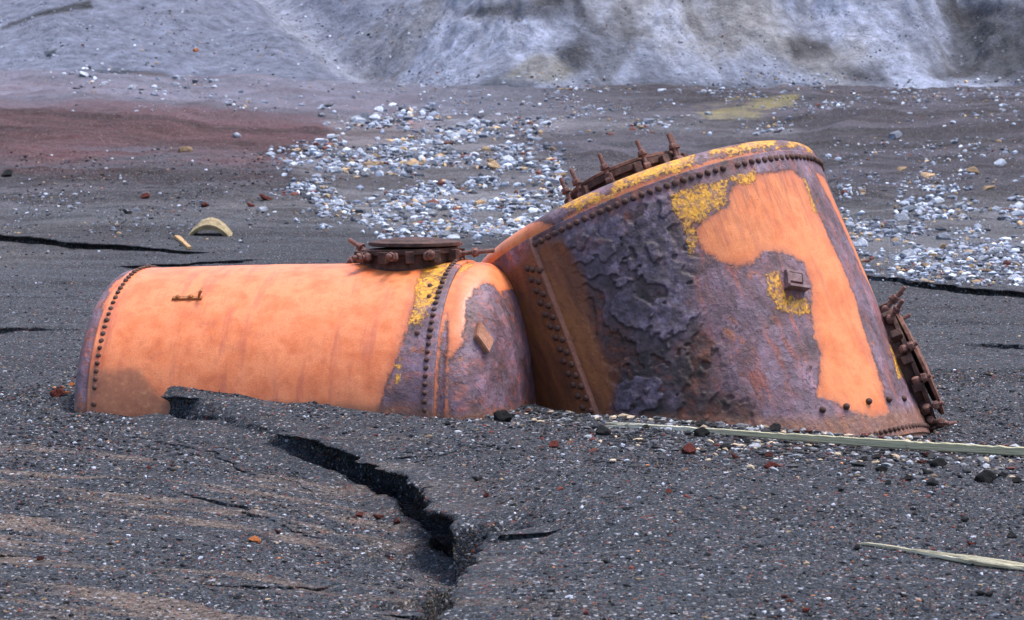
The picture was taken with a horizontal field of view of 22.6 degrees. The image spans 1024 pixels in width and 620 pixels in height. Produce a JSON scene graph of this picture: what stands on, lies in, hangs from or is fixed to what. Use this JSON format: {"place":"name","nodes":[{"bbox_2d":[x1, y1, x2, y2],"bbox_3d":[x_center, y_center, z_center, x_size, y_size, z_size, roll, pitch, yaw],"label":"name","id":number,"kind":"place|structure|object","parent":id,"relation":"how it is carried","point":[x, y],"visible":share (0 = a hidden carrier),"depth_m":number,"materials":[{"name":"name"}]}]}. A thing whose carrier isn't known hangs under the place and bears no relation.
{"place":"outdoors","nodes":[
{"label":"outdoors","id":0,"kind":"place"},
{"bbox_2d":[0,69,1023,619],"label":"ground","id":1,"kind":"structure","parent":0,"point":[468,541],"depth_m":18.86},
{"bbox_2d":[1,169,12,176],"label":"lava rock","id":2,"kind":"object","parent":1,"relation":"on","point":[7,173],"visible":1,"depth_m":65.38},
{"bbox_2d":[49,388,65,396],"bbox_3d":[-3.712,0.688,20.894,0.134,0.108,0.121,-1,4,-15],"label":"cinder rock","id":3,"kind":"object","parent":1,"relation":"on","point":[57,392],"visible":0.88,"depth_m":20.85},
{"bbox_2d":[79,71,88,76],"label":"rock","id":4,"kind":"object","parent":1,"relation":"on","point":[82,73],"visible":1,"depth_m":108.23,"materials":[{"name":"stone"}]},
{"bbox_2d":[122,209,131,213],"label":"lava rock","id":5,"kind":"object","parent":1,"relation":"on","point":[125,211],"visible":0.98,"depth_m":54.76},
{"bbox_2d":[126,85,135,89],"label":"rock","id":6,"kind":"object","parent":1,"relation":"on","point":[131,87],"visible":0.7,"depth_m":101.13,"materials":[{"name":"stone"}]},
{"bbox_2d":[131,207,139,212],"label":"rock","id":7,"kind":"object","parent":1,"relation":"on","point":[136,209],"visible":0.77,"depth_m":56.12,"materials":[{"name":"grey stone"}]},
{"bbox_2d":[140,193,149,198],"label":"cinder rock","id":8,"kind":"object","parent":1,"relation":"on","point":[145,195],"visible":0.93,"depth_m":59.05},
{"bbox_2d":[174,235,191,248],"bbox_3d":[-5.991,-1.243,46.577,0.110,0.071,3.140,-1,6,-12],"label":"wood scrap","id":9,"kind":"object","parent":1,"relation":"on","point":[181,240],"visible":1,"depth_m":46.48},
{"bbox_2d":[178,146,192,152],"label":"rock","id":10,"kind":"object","parent":1,"relation":"on","point":[185,149],"visible":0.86,"depth_m":73.98,"materials":[{"name":"beige stone"}]},
{"bbox_2d":[188,217,232,236],"bbox_3d":[-5.702,-1.436,48.869,1.019,0.669,0.600,0,4,0],"label":"arched slab","id":11,"kind":"object","parent":1,"relation":"on","point":[216,225],"depth_m":48.61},
{"bbox_2d":[232,132,241,137],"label":"rock","id":12,"kind":"object","parent":1,"relation":"on","point":[237,135],"visible":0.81,"depth_m":83.72,"materials":[{"name":"stone"}]},
{"bbox_2d":[248,536,260,542],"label":"rock","id":13,"kind":"object","parent":1,"relation":"on","point":[256,539],"visible":1,"depth_m":14.96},
{"bbox_2d":[258,206,267,211],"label":"rock","id":14,"kind":"object","parent":1,"relation":"on","point":[265,208],"visible":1,"depth_m":54.00,"materials":[{"name":"stone"}]},
{"bbox_2d":[259,194,271,199],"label":"cinder rock","id":15,"kind":"object","parent":1,"relation":"on","point":[263,197],"visible":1,"depth_m":57.34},
{"bbox_2d":[74,237,535,419],"bbox_3d":[-1.560,0.790,20.837,3.607,2.767,2.584,-1,-2,13],"label":"boiler","id":16,"kind":"object","parent":1,"relation":"on","point":[427,327],"visible":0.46,"depth_m":19.88,"materials":[{"name":"metal"}]},
{"bbox_2d":[315,138,327,143],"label":"rock","id":17,"kind":"object","parent":1,"relation":"on","point":[320,140],"visible":0.68,"depth_m":82.01,"materials":[{"name":"stone"}]},
{"bbox_2d":[326,134,336,138],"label":"rock","id":18,"kind":"object","parent":1,"relation":"on","point":[329,136],"visible":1,"depth_m":82.71,"materials":[{"name":"stone"}]},
{"bbox_2d":[329,166,341,172],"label":"rock","id":19,"kind":"object","parent":1,"relation":"on","point":[336,169],"visible":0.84,"depth_m":68.54,"materials":[{"name":"stone"}]},
{"bbox_2d":[334,199,343,204],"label":"rock","id":20,"kind":"object","parent":1,"relation":"on","point":[339,202],"visible":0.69,"depth_m":56.95,"materials":[{"name":"stone"}]},
{"bbox_2d":[344,150,356,155],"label":"rock","id":21,"kind":"object","parent":1,"relation":"on","point":[350,153],"visible":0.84,"depth_m":73.61,"materials":[{"name":"stone"}]},
{"bbox_2d":[351,115,362,121],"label":"rock","id":22,"kind":"object","parent":1,"relation":"on","point":[353,118],"visible":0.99,"depth_m":93.40,"materials":[{"name":"stone"}]},
{"bbox_2d":[353,117,366,123],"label":"rock","id":23,"kind":"object","parent":1,"relation":"on","point":[357,120],"visible":0.53,"depth_m":92.85,"materials":[{"name":"stone"}]},
{"bbox_2d":[359,112,369,116],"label":"rock","id":24,"kind":"object","parent":1,"relation":"on","point":[364,114],"visible":0.67,"depth_m":94.18,"materials":[{"name":"grey stone"}]},
{"bbox_2d":[363,155,373,161],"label":"rock","id":25,"kind":"object","parent":1,"relation":"on","point":[369,157],"visible":0.68,"depth_m":70.81,"materials":[{"name":"stone"}]},
{"bbox_2d":[362,161,383,165],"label":"rock","id":26,"kind":"object","parent":1,"relation":"on","point":[373,163],"visible":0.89,"depth_m":69.79,"materials":[{"name":"beige stone"}]},
{"bbox_2d":[369,114,379,119],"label":"rock","id":27,"kind":"object","parent":1,"relation":"on","point":[374,117],"visible":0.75,"depth_m":93.56,"materials":[{"name":"stone"}]},
{"bbox_2d":[372,514,383,518],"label":"cinder rock","id":28,"kind":"object","parent":1,"relation":"on","point":[376,516],"visible":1,"depth_m":15.89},
{"bbox_2d":[374,106,383,111],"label":"rock","id":29,"kind":"object","parent":1,"relation":"on","point":[379,109],"visible":0.87,"depth_m":97.56,"materials":[{"name":"stone"}]},
{"bbox_2d":[381,214,394,218],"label":"rock","id":30,"kind":"object","parent":1,"relation":"on","point":[388,216],"visible":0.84,"depth_m":53.46,"materials":[{"name":"grey stone"}]},
{"bbox_2d":[403,151,418,157],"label":"rock","id":31,"kind":"object","parent":1,"relation":"on","point":[411,154],"visible":0.7,"depth_m":72.58,"materials":[{"name":"grey stone"}]},
{"bbox_2d":[406,158,418,166],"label":"rock","id":32,"kind":"object","parent":1,"relation":"on","point":[409,163],"visible":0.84,"depth_m":69.22,"materials":[{"name":"beige stone"}]},
{"bbox_2d":[424,202,436,208],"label":"rock","id":33,"kind":"object","parent":1,"relation":"on","point":[432,204],"visible":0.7,"depth_m":56.73,"materials":[{"name":"grey stone"}]},
{"bbox_2d":[426,209,436,215],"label":"rock","id":34,"kind":"object","parent":1,"relation":"on","point":[432,212],"visible":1,"depth_m":55.58,"materials":[{"name":"stone"}]},
{"bbox_2d":[439,230,451,236],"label":"rock","id":35,"kind":"object","parent":1,"relation":"on","point":[445,233],"visible":0.88,"depth_m":48.38,"materials":[{"name":"stone"}]},
{"bbox_2d":[440,144,454,150],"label":"rock","id":36,"kind":"object","parent":1,"relation":"on","point":[447,147],"visible":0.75,"depth_m":74.89,"materials":[{"name":"stone"}]},
{"bbox_2d":[447,234,459,238],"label":"rock","id":37,"kind":"object","parent":1,"relation":"on","point":[454,236],"visible":0.88,"depth_m":47.97,"materials":[{"name":"stone"}]},
{"bbox_2d":[451,133,460,137],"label":"rock","id":38,"kind":"object","parent":1,"relation":"on","point":[455,135],"visible":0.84,"depth_m":86.41,"materials":[{"name":"stone"}]},
{"bbox_2d":[456,122,465,127],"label":"rock","id":39,"kind":"object","parent":1,"relation":"on","point":[461,124],"visible":0.91,"depth_m":88.35,"materials":[{"name":"stone"}]},
{"bbox_2d":[457,129,467,136],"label":"rock","id":40,"kind":"object","parent":1,"relation":"on","point":[463,133],"visible":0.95,"depth_m":86.78,"materials":[{"name":"stone"}]},
{"bbox_2d":[467,118,479,122],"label":"rock","id":41,"kind":"object","parent":1,"relation":"on","point":[473,119],"visible":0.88,"depth_m":90.13,"materials":[{"name":"stone"}]},
{"bbox_2d":[470,152,479,156],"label":"rock","id":42,"kind":"object","parent":1,"relation":"on","point":[475,154],"visible":0.74,"depth_m":73.72,"materials":[{"name":"stone"}]},
{"bbox_2d":[471,476,481,480],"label":"lava rock","id":43,"kind":"object","parent":1,"relation":"on","point":[475,478],"visible":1,"depth_m":15.78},
{"bbox_2d":[475,199,486,205],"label":"rock","id":44,"kind":"object","parent":1,"relation":"on","point":[479,202],"visible":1,"depth_m":57.28,"materials":[{"name":"beige stone"}]},
{"bbox_2d":[481,128,491,131],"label":"rock","id":45,"kind":"object","parent":1,"relation":"on","point":[486,130],"visible":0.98,"depth_m":87.24,"materials":[{"name":"grey stone"}]},
{"bbox_2d":[487,160,499,168],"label":"rock","id":46,"kind":"object","parent":1,"relation":"on","point":[494,164],"visible":0.87,"depth_m":67.39,"materials":[{"name":"beige stone"}]},
{"bbox_2d":[488,176,498,180],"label":"rock","id":47,"kind":"object","parent":1,"relation":"on","point":[492,178],"visible":0.75,"depth_m":64.69,"materials":[{"name":"grey stone"}]},
{"bbox_2d":[490,229,498,233],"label":"rock","id":48,"kind":"object","parent":1,"relation":"on","point":[494,231],"visible":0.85,"depth_m":49.20,"materials":[{"name":"grey stone"}]},
{"bbox_2d":[493,410,512,421],"bbox_3d":[-0.069,0.793,19.028,0.144,0.109,0.134,-2,4,-22],"label":"lava rock","id":49,"kind":"object","parent":1,"relation":"on","point":[502,415],"visible":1,"depth_m":18.99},
{"bbox_2d":[501,151,513,155],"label":"rock","id":50,"kind":"object","parent":1,"relation":"on","point":[504,153],"visible":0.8,"depth_m":74.61,"materials":[{"name":"stone"}]},
{"bbox_2d":[505,197,514,202],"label":"rock","id":51,"kind":"object","parent":1,"relation":"on","point":[509,199],"visible":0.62,"depth_m":58.06,"materials":[{"name":"stone"}]},
{"bbox_2d":[0,0,1023,381],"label":"rubble","id":52,"kind":"object","parent":1,"relation":"on","point":[518,202],"visible":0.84,"depth_m":62.90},
{"bbox_2d":[508,224,518,227],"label":"rock","id":53,"kind":"object","parent":1,"relation":"on","point":[513,225],"visible":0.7,"depth_m":51.05,"materials":[{"name":"grey stone"}]},
{"bbox_2d":[548,440,558,447],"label":"cinder rock","id":54,"kind":"object","parent":1,"relation":"on","point":[553,444],"visible":0.98,"depth_m":17.48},
{"bbox_2d":[554,172,565,177],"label":"rock","id":55,"kind":"object","parent":1,"relation":"on","point":[562,174],"visible":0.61,"depth_m":64.29,"materials":[{"name":"beige stone"}]},
{"bbox_2d":[595,425,610,435],"bbox_3d":[0.659,0.884,18.509,0.121,0.105,0.129,-13,8,-25],"label":"lava rock","id":56,"kind":"object","parent":1,"relation":"on","point":[602,430],"visible":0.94,"depth_m":18.47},
{"bbox_2d":[643,118,653,123],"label":"rock","id":57,"kind":"object","parent":1,"relation":"on","point":[647,120],"visible":0.73,"depth_m":89.57,"materials":[{"name":"grey stone"}]},
{"bbox_2d":[681,442,696,453],"bbox_3d":[1.200,0.948,17.250,0.122,0.099,0.116,-1,15,-27],"label":"cinder rock","id":58,"kind":"object","parent":1,"relation":"on","point":[689,448],"visible":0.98,"depth_m":17.22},
{"bbox_2d":[695,419,706,427],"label":"lava rock","id":59,"kind":"object","parent":1,"relation":"on","point":[699,423],"visible":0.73,"depth_m":18.96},
{"bbox_2d":[694,427,709,436],"bbox_3d":[1.359,0.883,18.380,0.123,0.093,0.111,-2,5,-26],"label":"lava rock","id":60,"kind":"object","parent":1,"relation":"on","point":[701,431],"visible":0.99,"depth_m":18.34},
{"bbox_2d":[384,409,1023,583],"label":"pebbles","id":61,"kind":"object","parent":1,"relation":"on","point":[565,417],"visible":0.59,"depth_m":17.96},
{"bbox_2d":[482,133,956,436],"bbox_3d":[1.633,0.377,21.165,3.370,3.607,3.154,-21,-11,3],"label":"boiler","id":62,"kind":"object","parent":1,"relation":"on","point":[728,284],"visible":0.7,"depth_m":19.89,"materials":[{"name":"metal"}]},
{"bbox_2d":[720,444,730,450],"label":"lava rock","id":63,"kind":"object","parent":1,"relation":"on","point":[728,447],"visible":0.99,"depth_m":17.46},
{"bbox_2d":[764,452,772,456],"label":"cinder rock","id":64,"kind":"object","parent":1,"relation":"on","point":[768,454],"visible":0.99,"depth_m":17.15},
{"bbox_2d":[763,461,777,468],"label":"cinder rock","id":65,"kind":"object","parent":1,"relation":"on","point":[768,465],"visible":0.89,"depth_m":16.46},
{"bbox_2d":[769,423,780,430],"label":"lava rock","id":66,"kind":"object","parent":1,"relation":"on","point":[775,426],"visible":1,"depth_m":19.11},
{"bbox_2d":[802,608,809,612],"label":"cinder rock","id":67,"kind":"object","parent":1,"relation":"on","point":[805,610],"visible":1,"depth_m":11.55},
{"bbox_2d":[605,422,1023,455],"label":"plank","id":68,"kind":"object","parent":1,"relation":"on","point":[945,447],"visible":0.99,"depth_m":18.11,"materials":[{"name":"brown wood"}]},
{"bbox_2d":[853,544,861,549],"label":"lava rock","id":69,"kind":"object","parent":1,"relation":"on","point":[857,547],"visible":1,"depth_m":13.07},
{"bbox_2d":[854,238,867,246],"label":"rock","id":70,"kind":"object","parent":1,"relation":"on","point":[862,242],"visible":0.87,"depth_m":46.22,"materials":[{"name":"stone"}]},
{"bbox_2d":[871,453,880,458],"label":"lava rock","id":71,"kind":"object","parent":1,"relation":"on","point":[876,456],"visible":0.96,"depth_m":17.32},
{"bbox_2d":[875,465,887,471],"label":"lava rock","id":72,"kind":"object","parent":1,"relation":"on","point":[880,468],"visible":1,"depth_m":16.44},
{"bbox_2d":[884,229,897,235],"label":"rock","id":73,"kind":"object","parent":1,"relation":"on","point":[890,232],"visible":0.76,"depth_m":48.60,"materials":[{"name":"grey stone"}]},
{"bbox_2d":[888,130,902,139],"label":"rock","id":74,"kind":"object","parent":1,"relation":"on","point":[894,135],"visible":1,"depth_m":80.69,"materials":[{"name":"grey stone"}]},
{"bbox_2d":[895,226,907,232],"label":"rock","id":75,"kind":"object","parent":1,"relation":"on","point":[899,229],"visible":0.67,"depth_m":49.35,"materials":[{"name":"stone"}]},
{"bbox_2d":[897,167,906,170],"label":"rock","id":76,"kind":"object","parent":1,"relation":"on","point":[901,168],"visible":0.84,"depth_m":68.33,"materials":[{"name":"beige stone"}]},
{"bbox_2d":[895,212,909,220],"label":"rock","id":77,"kind":"object","parent":1,"relation":"on","point":[901,216],"visible":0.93,"depth_m":52.02,"materials":[{"name":"stone"}]},
{"bbox_2d":[897,248,912,256],"bbox_3d":[6.680,-0.925,43.545,0.234,0.259,0.308,2,5,27],"label":"rock","id":78,"kind":"object","parent":1,"relation":"on","point":[908,252],"visible":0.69,"depth_m":43.44,"materials":[{"name":"stone"}]},
{"bbox_2d":[903,475,912,480],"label":"lava rock","id":79,"kind":"object","parent":1,"relation":"on","point":[908,477],"visible":0.93,"depth_m":15.99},
{"bbox_2d":[901,205,916,211],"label":"rock","id":80,"kind":"object","parent":1,"relation":"on","point":[909,208],"visible":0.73,"depth_m":54.96,"materials":[{"name":"grey stone"}]},
{"bbox_2d":[917,460,926,463],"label":"cinder rock","id":81,"kind":"object","parent":1,"relation":"on","point":[922,461],"visible":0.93,"depth_m":17.06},
{"bbox_2d":[920,263,930,267],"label":"rock","id":82,"kind":"object","parent":1,"relation":"on","point":[924,265],"visible":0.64,"depth_m":40.24,"materials":[{"name":"beige stone"}]},
{"bbox_2d":[920,468,932,473],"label":"lava rock","id":83,"kind":"object","parent":1,"relation":"on","point":[925,471],"visible":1,"depth_m":16.34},
{"bbox_2d":[920,172,934,177],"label":"rock","id":84,"kind":"object","parent":1,"relation":"on","point":[927,175],"visible":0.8,"depth_m":68.08,"materials":[{"name":"beige stone"}]},
{"bbox_2d":[925,478,938,485],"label":"lava rock","id":85,"kind":"object","parent":1,"relation":"on","point":[932,482],"visible":0.92,"depth_m":15.69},
{"bbox_2d":[927,247,938,251],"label":"rock","id":86,"kind":"object","parent":1,"relation":"on","point":[933,249],"visible":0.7,"depth_m":44.56,"materials":[{"name":"stone"}]},
{"bbox_2d":[931,198,944,203],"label":"rock","id":87,"kind":"object","parent":1,"relation":"on","point":[936,200],"visible":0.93,"depth_m":59.01,"materials":[{"name":"stone"}]},
{"bbox_2d":[929,457,947,468],"bbox_3d":[2.788,1.012,16.803,0.123,0.092,0.099,-4,5,-41],"label":"lava rock","id":88,"kind":"object","parent":1,"relation":"on","point":[937,462],"visible":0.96,"depth_m":16.77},
{"bbox_2d":[857,542,1023,569],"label":"splintered stick","id":89,"kind":"object","parent":1,"relation":"on","point":[985,561],"visible":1,"depth_m":12.86,"materials":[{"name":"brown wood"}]},
{"bbox_2d":[938,205,948,209],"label":"rock","id":90,"kind":"object","parent":1,"relation":"on","point":[942,207],"visible":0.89,"depth_m":55.89,"materials":[{"name":"grey stone"}]},
{"bbox_2d":[936,233,951,239],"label":"rock","id":91,"kind":"object","parent":1,"relation":"on","point":[942,236],"visible":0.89,"depth_m":48.02,"materials":[{"name":"grey stone"}]},
{"bbox_2d":[954,201,964,207],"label":"rock","id":92,"kind":"object","parent":1,"relation":"on","point":[959,204],"visible":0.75,"depth_m":57.88,"materials":[{"name":"stone"}]},
{"bbox_2d":[955,277,965,280],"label":"rock","id":93,"kind":"object","parent":1,"relation":"on","point":[960,278],"visible":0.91,"depth_m":36.96,"materials":[{"name":"stone"}]},
{"bbox_2d":[960,517,968,521],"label":"lava rock","id":94,"kind":"object","parent":1,"relation":"on","point":[964,519],"visible":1,"depth_m":14.19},
{"bbox_2d":[966,166,978,173],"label":"rock","id":95,"kind":"object","parent":1,"relation":"on","point":[973,169],"visible":0.91,"depth_m":68.29,"materials":[{"name":"beige stone"}]},
{"bbox_2d":[975,591,984,595],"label":"lava rock","id":96,"kind":"object","parent":1,"relation":"on","point":[980,593],"visible":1,"depth_m":12.05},
{"bbox_2d":[977,256,989,261],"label":"rock","id":97,"kind":"object","parent":1,"relation":"on","point":[983,258],"visible":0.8,"depth_m":42.26,"materials":[{"name":"stone"}]},
{"bbox_2d":[974,469,997,482],"bbox_3d":[2.943,1.046,15.896,0.155,0.120,0.116,4,13,-3],"label":"lava rock","id":98,"kind":"object","parent":1,"relation":"on","point":[986,476],"visible":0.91,"depth_m":15.86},
{"bbox_2d":[984,591,992,596],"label":"lava rock","id":99,"kind":"object","parent":1,"relation":"on","point":[988,594],"visible":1,"depth_m":12.03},
{"bbox_2d":[983,185,994,189],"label":"rock","id":100,"kind":"object","parent":1,"relation":"on","point":[987,187],"visible":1,"depth_m":62.78,"materials":[{"name":"beige stone"}]},
{"bbox_2d":[988,247,1002,251],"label":"rock","id":101,"kind":"object","parent":1,"relation":"on","point":[992,248],"visible":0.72,"depth_m":44.95,"materials":[{"name":"stone"}]},
{"bbox_2d":[993,249,1003,253],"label":"rock","id":102,"kind":"object","parent":1,"relation":"on","point":[999,250],"visible":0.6,"depth_m":44.84,"materials":[{"name":"stone"}]},
{"bbox_2d":[994,159,1006,165],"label":"rock","id":103,"kind":"object","parent":1,"relation":"on","point":[1000,162],"visible":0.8,"depth_m":71.58,"materials":[{"name":"stone"}]},
{"bbox_2d":[998,472,1007,477],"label":"lava rock","id":104,"kind":"object","parent":1,"relation":"on","point":[1003,474],"visible":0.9,"depth_m":16.37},
{"bbox_2d":[1007,531,1016,538],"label":"lava rock","id":105,"kind":"object","parent":1,"relation":"on","point":[1011,534],"visible":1,"depth_m":13.60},
{"bbox_2d":[1008,273,1021,280],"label":"rock","id":106,"kind":"object","parent":1,"relation":"on","point":[1013,276],"visible":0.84,"depth_m":36.51,"materials":[{"name":"stone"}]},
{"bbox_2d":[1010,210,1023,216],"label":"rock","id":107,"kind":"object","parent":1,"relation":"on","point":[1018,213],"visible":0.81,"depth_m":54.17,"materials":[{"name":"stone"}]},
{"bbox_2d":[1012,477,1021,482],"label":"lava rock","id":108,"kind":"object","parent":1,"relation":"on","point":[1017,480],"visible":1,"depth_m":15.91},
{"bbox_2d":[1012,244,1022,247],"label":"rock","id":109,"kind":"object","parent":1,"relation":"on","point":[1016,246],"visible":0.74,"depth_m":45.89,"materials":[{"name":"grey stone"}]},
{"bbox_2d":[0,0,1023,88],"bbox_3d":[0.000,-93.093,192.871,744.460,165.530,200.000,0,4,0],"label":"hills","id":110,"kind":"structure","parent":0,"point":[784,31],"depth_m":116.88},
{"bbox_2d":[44,48,56,56],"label":"rock","id":111,"kind":"object","parent":110,"relation":"on","point":[49,52],"visible":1,"depth_m":115.94,"materials":[{"name":"grey stone"}]},
{"bbox_2d":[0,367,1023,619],"bbox_3d":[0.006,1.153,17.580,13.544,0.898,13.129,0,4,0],"label":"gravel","id":112,"kind":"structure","parent":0,"point":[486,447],"depth_m":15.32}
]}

